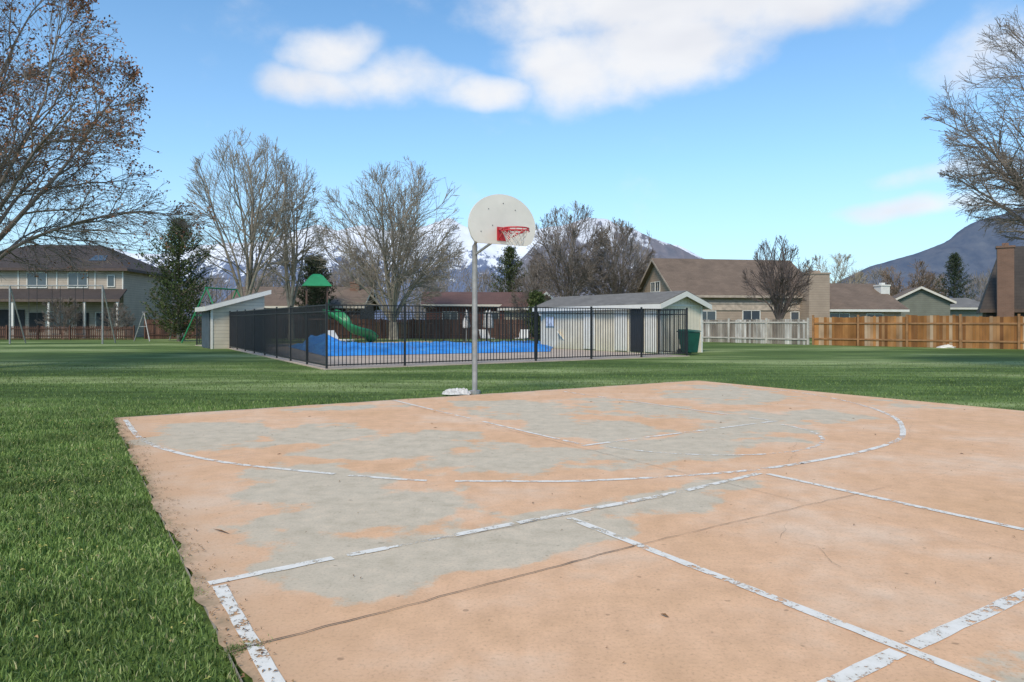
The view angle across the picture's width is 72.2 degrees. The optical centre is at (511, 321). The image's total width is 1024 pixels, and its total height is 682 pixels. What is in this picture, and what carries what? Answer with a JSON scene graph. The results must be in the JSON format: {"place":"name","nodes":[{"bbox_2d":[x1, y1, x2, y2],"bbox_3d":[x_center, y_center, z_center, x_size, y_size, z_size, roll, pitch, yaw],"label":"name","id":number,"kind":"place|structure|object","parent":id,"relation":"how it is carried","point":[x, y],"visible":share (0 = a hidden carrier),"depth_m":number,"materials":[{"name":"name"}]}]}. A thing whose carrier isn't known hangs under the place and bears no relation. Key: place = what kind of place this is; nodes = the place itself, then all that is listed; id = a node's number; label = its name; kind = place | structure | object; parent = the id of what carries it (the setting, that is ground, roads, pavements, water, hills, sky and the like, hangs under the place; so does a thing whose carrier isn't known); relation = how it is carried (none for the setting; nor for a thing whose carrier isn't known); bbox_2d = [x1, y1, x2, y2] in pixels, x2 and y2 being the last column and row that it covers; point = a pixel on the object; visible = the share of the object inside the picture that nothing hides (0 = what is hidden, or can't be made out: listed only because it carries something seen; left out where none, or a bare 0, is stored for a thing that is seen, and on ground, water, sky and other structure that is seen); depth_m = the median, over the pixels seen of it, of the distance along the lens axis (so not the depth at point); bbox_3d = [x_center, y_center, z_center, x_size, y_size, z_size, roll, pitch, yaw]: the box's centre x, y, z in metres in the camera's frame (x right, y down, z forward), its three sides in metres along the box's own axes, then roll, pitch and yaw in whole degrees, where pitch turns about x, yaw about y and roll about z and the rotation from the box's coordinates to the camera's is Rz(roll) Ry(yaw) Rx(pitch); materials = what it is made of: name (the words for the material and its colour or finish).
{"place":"outdoors","nodes":[
{"label":"outdoors","id":0,"kind":"place"},
{"bbox_2d":[96,313,107,327],"bbox_3d":[-34.630,-0.060,59.380,1.000,1.400,0.030,0,0,-4],"label":"window glass","id":1,"kind":"object","parent":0,"point":[98,321],"visible":0.36,"depth_m":59.35,"materials":[{"name":"black glass"}]},
{"bbox_2d":[109,218,703,321],"bbox_3d":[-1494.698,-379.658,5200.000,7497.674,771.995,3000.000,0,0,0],"label":"snowy mountains","id":2,"kind":"structure","parent":0,"point":[490,256],"depth_m":4835.06,"materials":[{"name":"white snow"}]},
{"bbox_2d":[0,322,1023,681],"bbox_3d":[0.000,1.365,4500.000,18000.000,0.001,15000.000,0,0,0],"label":"grass ground","id":3,"kind":"structure","parent":0,"point":[164,354],"depth_m":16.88,"materials":[{"name":"green plant"}]},
{"bbox_2d":[34,297,81,329],"bbox_3d":[-35.889,-0.306,55.988,3.493,3.498,3.281,0,0,0],"label":"bare yard shrub","id":4,"kind":"object","parent":3,"relation":"on","point":[66,312],"visible":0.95,"depth_m":55.69,"materials":[{"name":"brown plant"}]},
{"bbox_2d":[0,285,115,343],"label":"tall swing frame","id":5,"kind":"object","parent":3,"relation":"on","point":[11,293],"visible":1,"depth_m":43.00,"materials":[{"name":"grey metal"}]},
{"bbox_2d":[11,270,122,337],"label":"porch posts","id":6,"kind":"object","parent":3,"relation":"on","point":[12,314],"visible":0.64,"depth_m":57.48,"materials":[{"name":"white wood"}]},
{"bbox_2d":[0,325,134,339],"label":"brown picket fence","id":7,"kind":"object","parent":3,"relation":"on","point":[129,332],"visible":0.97,"depth_m":53.28,"materials":[{"name":"brown wood"}]},
{"bbox_2d":[0,270,171,337],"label":"walls","id":8,"kind":"structure","parent":3,"relation":"on","point":[135,284],"depth_m":59.39,"materials":[{"name":"beige"}]},
{"bbox_2d":[26,272,46,287],"bbox_3d":[-39.915,-3.510,58.985,1.640,1.340,0.095,0,0,-4],"label":"window frame","id":9,"kind":"object","parent":8,"relation":"attached to","point":[36,287],"visible":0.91,"depth_m":58.95,"materials":[{"name":"white"}]},
{"bbox_2d":[28,273,45,286],"bbox_3d":[-39.917,-3.510,59.010,1.500,1.200,0.030,0,0,-4],"label":"window glass","id":10,"kind":"object","parent":9,"relation":"in","point":[32,280],"visible":0.86,"depth_m":59.00,"materials":[{"name":"grey glass"}]},
{"bbox_2d":[0,310,88,337],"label":"dark doorways","id":11,"kind":"object","parent":8,"relation":"in","point":[4,318],"visible":0.62,"depth_m":58.92,"materials":[{"name":"black"}]},
{"bbox_2d":[50,312,68,327],"bbox_3d":[-38.221,-0.160,59.129,1.800,1.300,0.030,0,0,-4],"label":"window glass","id":12,"kind":"object","parent":8,"relation":"in","point":[57,318],"visible":0.14,"depth_m":59.11,"materials":[{"name":"grey glass"}]},
{"bbox_2d":[0,289,126,298],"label":"porch roof","id":13,"kind":"structure","parent":8,"relation":"attached to","point":[55,293],"depth_m":58.16,"materials":[{"name":"brown"}]},
{"bbox_2d":[0,299,119,301],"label":"porch fascia","id":14,"kind":"structure","parent":13,"relation":"attached to","point":[58,300],"depth_m":57.20,"materials":[{"name":"brown wood"}]},
{"bbox_2d":[67,272,87,287],"bbox_3d":[-36.623,-3.510,59.215,1.640,1.340,0.095,0,0,-4],"label":"window frame","id":15,"kind":"object","parent":8,"relation":"attached to","point":[77,279],"visible":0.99,"depth_m":59.19,"materials":[{"name":"white"}]},
{"bbox_2d":[69,273,86,286],"bbox_3d":[-36.625,-3.510,59.240,1.500,1.200,0.030,0,0,-4],"label":"window glass","id":16,"kind":"object","parent":15,"relation":"in","point":[73,279],"visible":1,"depth_m":59.23,"materials":[{"name":"grey glass"}]},
{"bbox_2d":[0,245,168,273],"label":"roof","id":17,"kind":"structure","parent":8,"relation":"on","point":[131,265],"depth_m":61.30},
{"bbox_2d":[88,255,107,260],"bbox_3d":[-35.746,-5.495,61.001,1.400,0.670,1.250,0,0,-4],"label":"skylight","id":18,"kind":"object","parent":17,"relation":"attached to","point":[101,258],"visible":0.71,"depth_m":60.82,"materials":[{"name":"grey glass"}]},
{"bbox_2d":[0,268,173,276],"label":"fascia","id":19,"kind":"structure","parent":8,"relation":"attached to","point":[117,269],"depth_m":58.81,"materials":[{"name":"wood"}]},
{"bbox_2d":[107,275,114,286],"bbox_3d":[-33.930,-3.460,59.404,0.640,1.040,0.095,0,0,-4],"label":"window frame","id":20,"kind":"object","parent":8,"relation":"attached to","point":[107,280],"visible":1,"depth_m":59.37,"materials":[{"name":"white wood"}]},
{"bbox_2d":[108,276,113,285],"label":"window glass","id":21,"kind":"object","parent":20,"relation":"in","point":[110,280],"visible":1,"depth_m":59.41,"materials":[{"name":"glass"}]},
{"bbox_2d":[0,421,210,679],"bbox_3d":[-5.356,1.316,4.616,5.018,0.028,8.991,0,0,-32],"label":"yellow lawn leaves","id":22,"kind":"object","parent":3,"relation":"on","point":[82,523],"visible":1,"depth_m":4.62,"materials":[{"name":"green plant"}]},
{"bbox_2d":[0,0,228,281],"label":"leafy brown tree","id":23,"kind":"object","parent":3,"relation":"on","point":[84,130],"visible":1,"depth_m":20.48,"materials":[{"name":"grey plant"}]},
{"bbox_2d":[100,302,135,338],"bbox_3d":[-31.570,-0.082,56.048,2.657,3.049,2.705,0,0,0],"label":"bare yard shrub","id":24,"kind":"object","parent":3,"relation":"on","point":[129,319],"visible":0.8,"depth_m":56.04,"materials":[{"name":"grey plant"}]},
{"bbox_2d":[134,312,185,341],"bbox_3d":[-25.070,0.337,50.000,1.872,2.076,2.778,0,0,30],"label":"grey swing set","id":25,"kind":"object","parent":3,"relation":"on","point":[147,327],"visible":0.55,"depth_m":49.02,"materials":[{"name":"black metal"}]},
{"bbox_2d":[133,216,216,340],"bbox_3d":[-23.522,-3.012,48.982,6.127,8.903,5.584,0,0,39],"label":"pine tree","id":26,"kind":"object","parent":3,"relation":"on","point":[176,264],"visible":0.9,"depth_m":48.56,"materials":[{"name":"green plant"}]},
{"bbox_2d":[181,287,239,342],"bbox_3d":[-18.999,-0.414,46.000,3.577,3.584,3.386,0,0,15],"label":"green swing set","id":27,"kind":"object","parent":3,"relation":"on","point":[207,288],"visible":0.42,"depth_m":44.79,"materials":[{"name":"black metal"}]},
{"bbox_2d":[179,126,320,296],"bbox_3d":[-19.617,-6.488,51.619,10.121,15.868,9.911,0,0,0],"label":"bare sycamore tree","id":28,"kind":"object","parent":3,"relation":"on","point":[251,270],"visible":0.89,"depth_m":51.12,"materials":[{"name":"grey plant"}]},
{"bbox_2d":[254,151,332,339],"bbox_3d":[-16.618,-5.756,53.939,5.977,14.400,6.087,0,0,0],"label":"bare sycamore tree","id":29,"kind":"object","parent":3,"relation":"on","point":[290,293],"visible":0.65,"depth_m":53.64,"materials":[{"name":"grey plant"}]},
{"bbox_2d":[223,281,379,326],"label":"brown bungalow","id":30,"kind":"object","parent":3,"relation":"on","point":[272,300],"visible":0.15,"depth_m":68.34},
{"bbox_2d":[294,255,337,317],"bbox_3d":[-18.000,-2.505,63.971,4.136,7.889,4.243,0,0,0],"label":"juniper tree","id":31,"kind":"object","parent":3,"relation":"on","point":[315,294],"visible":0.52,"depth_m":63.44,"materials":[{"name":"green plant"}]},
{"bbox_2d":[144,318,539,338],"bbox_3d":[-12.736,0.540,56.102,32.595,1.640,1.959,0,0,1],"label":"brown privacy fence","id":32,"kind":"object","parent":3,"relation":"on","point":[154,330],"visible":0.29,"depth_m":56.42,"materials":[{"name":"brown wood"}]},
{"bbox_2d":[327,249,382,313],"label":"slender bare tree","id":33,"kind":"object","parent":3,"relation":"on","point":[347,278],"visible":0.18,"depth_m":75.59,"materials":[{"name":"brown plant"}]},
{"bbox_2d":[310,157,467,339],"bbox_3d":[-9.152,-5.649,54.555,11.832,14.203,12.378,0,0,0],"label":"bare sycamore tree","id":34,"kind":"object","parent":3,"relation":"on","point":[392,291],"visible":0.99,"depth_m":52.42,"materials":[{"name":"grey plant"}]},
{"bbox_2d":[195,341,686,369],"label":"pool deck","id":35,"kind":"structure","parent":3,"relation":"on","point":[409,358],"depth_m":25.49,"materials":[{"name":"concrete"}]},
{"bbox_2d":[195,290,270,348],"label":"equipment shed","id":36,"kind":"structure","parent":35,"relation":"on","point":[215,325],"depth_m":35.59,"materials":[{"name":"beige wood"}]},
{"bbox_2d":[202,311,209,347],"bbox_3d":[-15.819,0.390,36.283,0.050,1.900,2.300,0,0,-32],"label":"door","id":37,"kind":"structure","parent":36,"relation":"in","point":[205,314],"depth_m":35.98,"materials":[{"name":"metal"}]},
{"bbox_2d":[302,274,377,341],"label":"playground tower","id":38,"kind":"structure","parent":35,"relation":"on","point":[316,280],"depth_m":43.44,"materials":[{"name":"green plastic"}]},
{"bbox_2d":[328,330,352,341],"bbox_3d":[-9.706,0.920,39.632,1.690,0.860,0.600,0,0,33],"label":"pool lounge chair","id":39,"kind":"object","parent":35,"relation":"on","point":[332,334],"visible":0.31,"depth_m":39.96,"materials":[{"name":"white paint"}]},
{"bbox_2d":[289,335,552,355],"bbox_3d":[-2.616,0.942,35.442,15.357,0.756,11.545,0,0,-25],"label":"blue pool cover","id":40,"kind":"object","parent":35,"relation":"on","point":[524,346],"visible":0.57,"depth_m":30.38,"materials":[{"name":"blue plastic"}]},
{"bbox_2d":[196,302,687,368],"bbox_3d":[-5.276,0.405,34.204,15.233,1.910,24.073,0,0,-32],"label":"iron pool fence","id":41,"kind":"object","parent":35,"relation":"on","point":[250,330],"visible":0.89,"depth_m":24.57,"materials":[{"name":"black metal"}]},
{"bbox_2d":[463,310,469,342],"bbox_3d":[-2.865,0.290,44.000,0.488,2.100,0.488,0,0,-27],"label":"closed patio umbrella","id":42,"kind":"object","parent":35,"relation":"on","point":[466,324],"visible":0.52,"depth_m":43.88,"materials":[{"name":"fabric"}]},
{"bbox_2d":[442,388,470,394],"bbox_3d":[-1.030,1.284,13.050,0.538,0.105,0.437,0,0,0],"label":"crumpled white cloth","id":43,"kind":"object","parent":3,"relation":"on","point":[458,391],"visible":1,"depth_m":12.91,"materials":[{"name":"white fabric"}]},
{"bbox_2d":[420,292,521,336],"bbox_3d":[-3.425,-0.680,68.403,10.550,4.440,8.984,0,0,-5],"label":"red brick bungalow","id":44,"kind":"object","parent":3,"relation":"on","point":[495,299],"visible":0.14,"depth_m":64.68,"materials":[{"name":"red"}]},
{"bbox_2d":[445,313,456,319],"bbox_3d":[-5.665,-0.360,64.172,1.300,1.000,0.030,0,0,-5],"label":"window glass","id":45,"kind":"structure","parent":44,"relation":"in","point":[445,313],"depth_m":64.17,"materials":[{"name":"grey glass"}]},
{"bbox_2d":[482,329,494,340],"bbox_3d":[-1.572,0.920,43.734,0.600,0.860,1.690,0,0,-17],"label":"pool lounge chair","id":46,"kind":"object","parent":3,"relation":"on","point":[485,334],"visible":0.2,"depth_m":44.23,"materials":[{"name":"white paint"}]},
{"bbox_2d":[1,241,992,319],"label":"distant tree line","id":47,"kind":"object","parent":3,"relation":"on","point":[984,281],"visible":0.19,"depth_m":105.09,"materials":[{"name":"brown plant"}]},
{"bbox_2d":[468,194,535,394],"bbox_3d":[-0.192,-0.435,12.533,1.236,3.610,1.543,0,0,0],"label":"basketball hoop","id":48,"kind":"object","parent":3,"relation":"on","point":[503,219],"visible":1,"depth_m":12.36,"materials":[{"name":"paint"}]},
{"bbox_2d":[486,246,529,291],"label":"spruce tree","id":49,"kind":"object","parent":3,"relation":"on","point":[511,272],"visible":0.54,"depth_m":71.62,"materials":[{"name":"green plant"}]},
{"bbox_2d":[515,329,527,340],"bbox_3d":[0.649,0.920,43.840,0.600,0.860,1.690,0,0,11],"label":"pool lounge chair","id":50,"kind":"object","parent":3,"relation":"on","point":[524,334],"visible":0.46,"depth_m":44.35,"materials":[{"name":"white paint"}]},
{"bbox_2d":[497,291,552,337],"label":"cream garage","id":51,"kind":"structure","parent":3,"relation":"on","point":[506,304],"depth_m":60.83,"materials":[{"name":"grey"}]},
{"bbox_2d":[508,259,554,324],"bbox_3d":[1.701,-1.979,60.129,4.160,6.852,3.860,0,0,0],"label":"bare shrub tree","id":52,"kind":"object","parent":3,"relation":"on","point":[525,285],"visible":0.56,"depth_m":59.80,"materials":[{"name":"brown plant"}]},
{"bbox_2d":[522,290,545,340],"bbox_3d":[1.776,-0.456,50.014,2.192,3.791,2.058,0,0,0],"label":"green shrub","id":53,"kind":"object","parent":3,"relation":"on","point":[536,298],"visible":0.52,"depth_m":49.74,"materials":[{"name":"green plant"}]},
{"bbox_2d":[113,380,1023,681],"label":"basketball court","id":54,"kind":"object","parent":3,"relation":"on","point":[573,534],"visible":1,"depth_m":4.42,"materials":[{"name":"paint"}]},
{"bbox_2d":[115,386,1014,681],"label":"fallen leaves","id":55,"kind":"object","parent":54,"relation":"on","point":[301,504],"visible":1,"depth_m":3.86,"materials":[{"name":"brown plant"}]},
{"bbox_2d":[526,201,613,296],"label":"bare maple tree","id":56,"kind":"object","parent":3,"relation":"on","point":[575,262],"visible":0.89,"depth_m":65.18,"materials":[{"name":"brown plant"}]},
{"bbox_2d":[576,217,655,294],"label":"bare maple tree","id":57,"kind":"object","parent":3,"relation":"on","point":[614,278],"visible":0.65,"depth_m":66.74,"materials":[{"name":"brown plant"}]},
{"bbox_2d":[541,297,701,353],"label":"walls","id":58,"kind":"structure","parent":3,"relation":"on","point":[693,318],"depth_m":33.20,"materials":[{"name":"white wood"}]},
{"bbox_2d":[546,317,552,325],"bbox_3d":[1.982,-0.010,36.826,0.031,0.500,0.750,0,0,-32],"label":"notice board","id":59,"kind":"object","parent":58,"relation":"attached to","point":[550,321],"visible":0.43,"depth_m":36.78,"materials":[{"name":"white paper"}]},
{"bbox_2d":[584,309,655,351],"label":"white doors","id":60,"kind":"structure","parent":58,"relation":"attached to","point":[648,333],"depth_m":32.02,"materials":[{"name":"paint"}]},
{"bbox_2d":[534,290,710,306],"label":"roof","id":61,"kind":"structure","parent":58,"relation":"on","point":[624,299],"depth_m":33.15,"materials":[{"name":"grey"}]},
{"bbox_2d":[532,291,711,311],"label":"fascia","id":62,"kind":"structure","parent":61,"relation":"attached to","point":[707,305],"depth_m":30.91,"materials":[{"name":"white paint"}]},
{"bbox_2d":[630,309,642,351],"bbox_3d":[5.557,0.350,31.219,0.051,1.980,0.850,0,0,-32],"label":"door","id":63,"kind":"structure","parent":58,"relation":"attached to","point":[633,330],"depth_m":31.29,"materials":[{"name":"black metal"}]},
{"bbox_2d":[660,304,702,353],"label":"corner boards","id":64,"kind":"object","parent":58,"relation":"attached to","point":[701,328],"visible":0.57,"depth_m":31.27,"materials":[{"name":"white paint"}]},
{"bbox_2d":[677,329,700,353],"bbox_3d":[7.334,0.826,29.179,0.664,1.028,0.846,0,0,-29],"label":"green wheeled bin","id":65,"kind":"object","parent":3,"relation":"on","point":[693,339],"visible":0.69,"depth_m":28.88,"materials":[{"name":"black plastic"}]},
{"bbox_2d":[641,266,799,321],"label":"walls","id":66,"kind":"structure","parent":3,"relation":"on","point":[654,276],"depth_m":59.31,"materials":[{"name":"beige"}]},
{"bbox_2d":[655,281,659,291],"bbox_3d":[12.876,-3.110,62.128,0.095,0.940,1.040,0,0,-10],"label":"window frame","id":67,"kind":"object","parent":66,"relation":"attached to","point":[657,286],"visible":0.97,"depth_m":62.10,"materials":[{"name":"white wood"}]},
{"bbox_2d":[703,311,714,321],"bbox_3d":[16.214,-0.360,58.432,1.500,1.000,0.030,0,0,-10],"label":"window glass","id":68,"kind":"object","parent":66,"relation":"in","point":[708,315],"visible":0.43,"depth_m":58.44,"materials":[{"name":"grey glass"}]},
{"bbox_2d":[637,258,801,295],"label":"roof","id":69,"kind":"structure","parent":66,"relation":"on","point":[709,276],"depth_m":60.89,"materials":[{"name":"brown"}]},
{"bbox_2d":[636,259,801,297],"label":"fascia","id":70,"kind":"structure","parent":69,"relation":"attached to","point":[727,296],"depth_m":58.54,"materials":[{"name":"white wood"}]},
{"bbox_2d":[703,323,797,337],"bbox_3d":[19.810,0.790,59.056,12.500,1.300,0.060,0,0,-10],"label":"brick wainscot","id":71,"kind":"object","parent":66,"relation":"attached to","point":[739,330],"depth_m":58.90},
{"bbox_2d":[742,310,760,323],"bbox_3d":[20.158,-0.410,59.102,1.640,1.140,0.095,0,0,-10],"label":"window frame","id":72,"kind":"object","parent":66,"relation":"attached to","point":[751,313],"visible":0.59,"depth_m":59.09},
{"bbox_2d":[743,311,759,321],"bbox_3d":[20.153,-0.410,59.126,1.500,1.000,0.030,0,0,-10],"label":"window glass","id":73,"kind":"object","parent":72,"relation":"in","point":[755,315],"visible":0.64,"depth_m":59.11,"materials":[{"name":"grey glass"}]},
{"bbox_2d":[707,302,799,309],"bbox_3d":[19.766,-1.305,59.018,12.500,0.690,0.100,0,0,-10],"label":"belt course","id":74,"kind":"object","parent":66,"relation":"attached to","point":[740,306],"visible":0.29,"depth_m":58.94,"materials":[{"name":"beige wood"}]},
{"bbox_2d":[791,312,798,321],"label":"window glass","id":75,"kind":"object","parent":66,"relation":"in","point":[794,315],"visible":0.64,"depth_m":59.82,"materials":[{"name":"grey glass"}]},
{"bbox_2d":[703,318,808,344],"bbox_3d":[15.006,0.565,44.768,0.131,1.590,8.482,0,0,-36],"label":"weathered white fence","id":76,"kind":"object","parent":3,"relation":"on","point":[768,331],"visible":0.82,"depth_m":44.09,"materials":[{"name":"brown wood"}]},
{"bbox_2d":[741,235,815,319],"bbox_3d":[18.683,-2.325,49.080,4.780,7.540,5.244,0,0,0],"label":"pruned bare tree","id":77,"kind":"object","parent":3,"relation":"on","point":[777,299],"visible":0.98,"depth_m":48.62,"materials":[{"name":"brown plant"}]},
{"bbox_2d":[800,270,830,337],"bbox_3d":[25.598,-1.485,59.345,2.020,5.650,1.420,0,0,-10],"label":"chimney","id":78,"kind":"object","parent":3,"relation":"on","point":[816,303],"visible":0.64,"depth_m":58.74,"materials":[{"name":"beige brick"}]},
{"bbox_2d":[802,253,867,283],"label":"pale bare tree","id":79,"kind":"object","parent":3,"relation":"on","point":[839,262],"visible":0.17,"depth_m":83.24,"materials":[{"name":"plant"}]},
{"bbox_2d":[830,283,909,317],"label":"tan house wing","id":80,"kind":"structure","parent":3,"relation":"on","point":[854,300],"depth_m":61.87,"materials":[{"name":"brown"}]},
{"bbox_2d":[830,313,848,317],"bbox_3d":[28.231,-0.160,60.555,1.800,1.100,0.030,0,0,-10],"label":"window glass","id":81,"kind":"structure","parent":80,"relation":"in","point":[831,314],"depth_m":60.52,"materials":[{"name":"grey glass"}]},
{"bbox_2d":[867,314,881,316],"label":"window glass","id":82,"kind":"structure","parent":80,"relation":"in","point":[871,315],"depth_m":61.13,"materials":[{"name":"grey glass"}]},
{"bbox_2d":[880,259,946,295],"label":"pale bare tree","id":83,"kind":"object","parent":3,"relation":"on","point":[893,288],"visible":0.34,"depth_m":93.62,"materials":[{"name":"beige plant"}]},
{"bbox_2d":[812,314,1023,348],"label":"cedar fence","id":84,"kind":"object","parent":3,"relation":"on","point":[959,331],"visible":0.97,"depth_m":37.45,"materials":[{"name":"brown wood"}]},
{"bbox_2d":[897,289,949,335],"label":"walls","id":85,"kind":"structure","parent":3,"relation":"on","point":[921,302],"depth_m":68.72,"materials":[{"name":"green"}]},
{"bbox_2d":[892,286,954,302],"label":"roof","id":86,"kind":"structure","parent":85,"relation":"on","point":[902,293],"depth_m":70.67,"materials":[{"name":"white"}]},
{"bbox_2d":[896,286,956,303],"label":"fascia","id":87,"kind":"structure","parent":86,"relation":"attached to","point":[933,292],"depth_m":68.32,"materials":[{"name":"white wood"}]},
{"bbox_2d":[936,345,954,347],"bbox_3d":[22.710,1.257,36.606,1.106,0.207,0.550,0,0,0],"label":"white landscape rock","id":88,"kind":"object","parent":3,"relation":"on","point":[947,346],"visible":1,"depth_m":36.47,"materials":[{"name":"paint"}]},
{"bbox_2d":[934,252,979,298],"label":"spruce tree","id":89,"kind":"object","parent":3,"relation":"on","point":[955,266],"visible":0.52,"depth_m":87.70,"materials":[{"name":"green plant"}]},
{"bbox_2d":[950,309,981,316],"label":"walls","id":90,"kind":"structure","parent":3,"relation":"on","point":[966,312],"depth_m":75.93,"materials":[{"name":"grey"}]},
{"bbox_2d":[950,298,979,307],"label":"roof","id":91,"kind":"structure","parent":90,"relation":"on","point":[965,303],"depth_m":77.05,"materials":[{"name":"grey"}]},
{"bbox_2d":[921,10,1023,243],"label":"bare willow tree","id":92,"kind":"object","parent":3,"relation":"on","point":[1009,177],"visible":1,"depth_m":19.80,"materials":[{"name":"brown plant"}]},
{"bbox_2d":[982,312,1023,339],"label":"walls","id":93,"kind":"structure","parent":3,"relation":"on","point":[994,314],"depth_m":43.88,"materials":[{"name":"brown"}]},
{"bbox_2d":[976,309,1023,313],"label":"fascia","id":94,"kind":"structure","parent":93,"relation":"attached to","point":[992,310],"depth_m":43.60,"materials":[{"name":"brown wood"}]},
{"bbox_2d":[995,243,1015,316],"bbox_3d":[30.203,-1.735,42.988,0.970,6.150,0.920,0,0,32],"label":"chimney","id":95,"kind":"object","parent":3,"relation":"on","point":[1004,279],"visible":0.86,"depth_m":42.65,"materials":[{"name":"brown brick"}]},
{"bbox_2d":[0,361,1023,479],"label":"grass","id":96,"kind":"structure","parent":0,"point":[456,376],"depth_m":15.23,"materials":[{"name":"green plant"}]},
{"bbox_2d":[0,0,1023,282],"label":"sky","id":97,"kind":"structure","parent":0,"point":[714,129],"materials":[{"name":"blue"}]},
{"bbox_2d":[495,217,701,297],"bbox_3d":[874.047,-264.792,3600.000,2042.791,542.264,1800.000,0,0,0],"label":"brown mountain","id":98,"kind":"structure","parent":0,"point":[662,249],"depth_m":3473.32,"materials":[{"name":"stone"}]},
{"bbox_2d":[841,209,1023,301],"bbox_3d":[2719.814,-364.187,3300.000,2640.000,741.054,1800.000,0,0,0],"label":"dark blue mountain","id":99,"kind":"structure","parent":0,"point":[972,246],"depth_m":3167.61,"materials":[{"name":"blue stone"}]},
{"bbox_2d":[977,246,1023,309],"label":"roof","id":100,"kind":"structure","parent":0,"point":[988,300],"depth_m":44.28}
]}

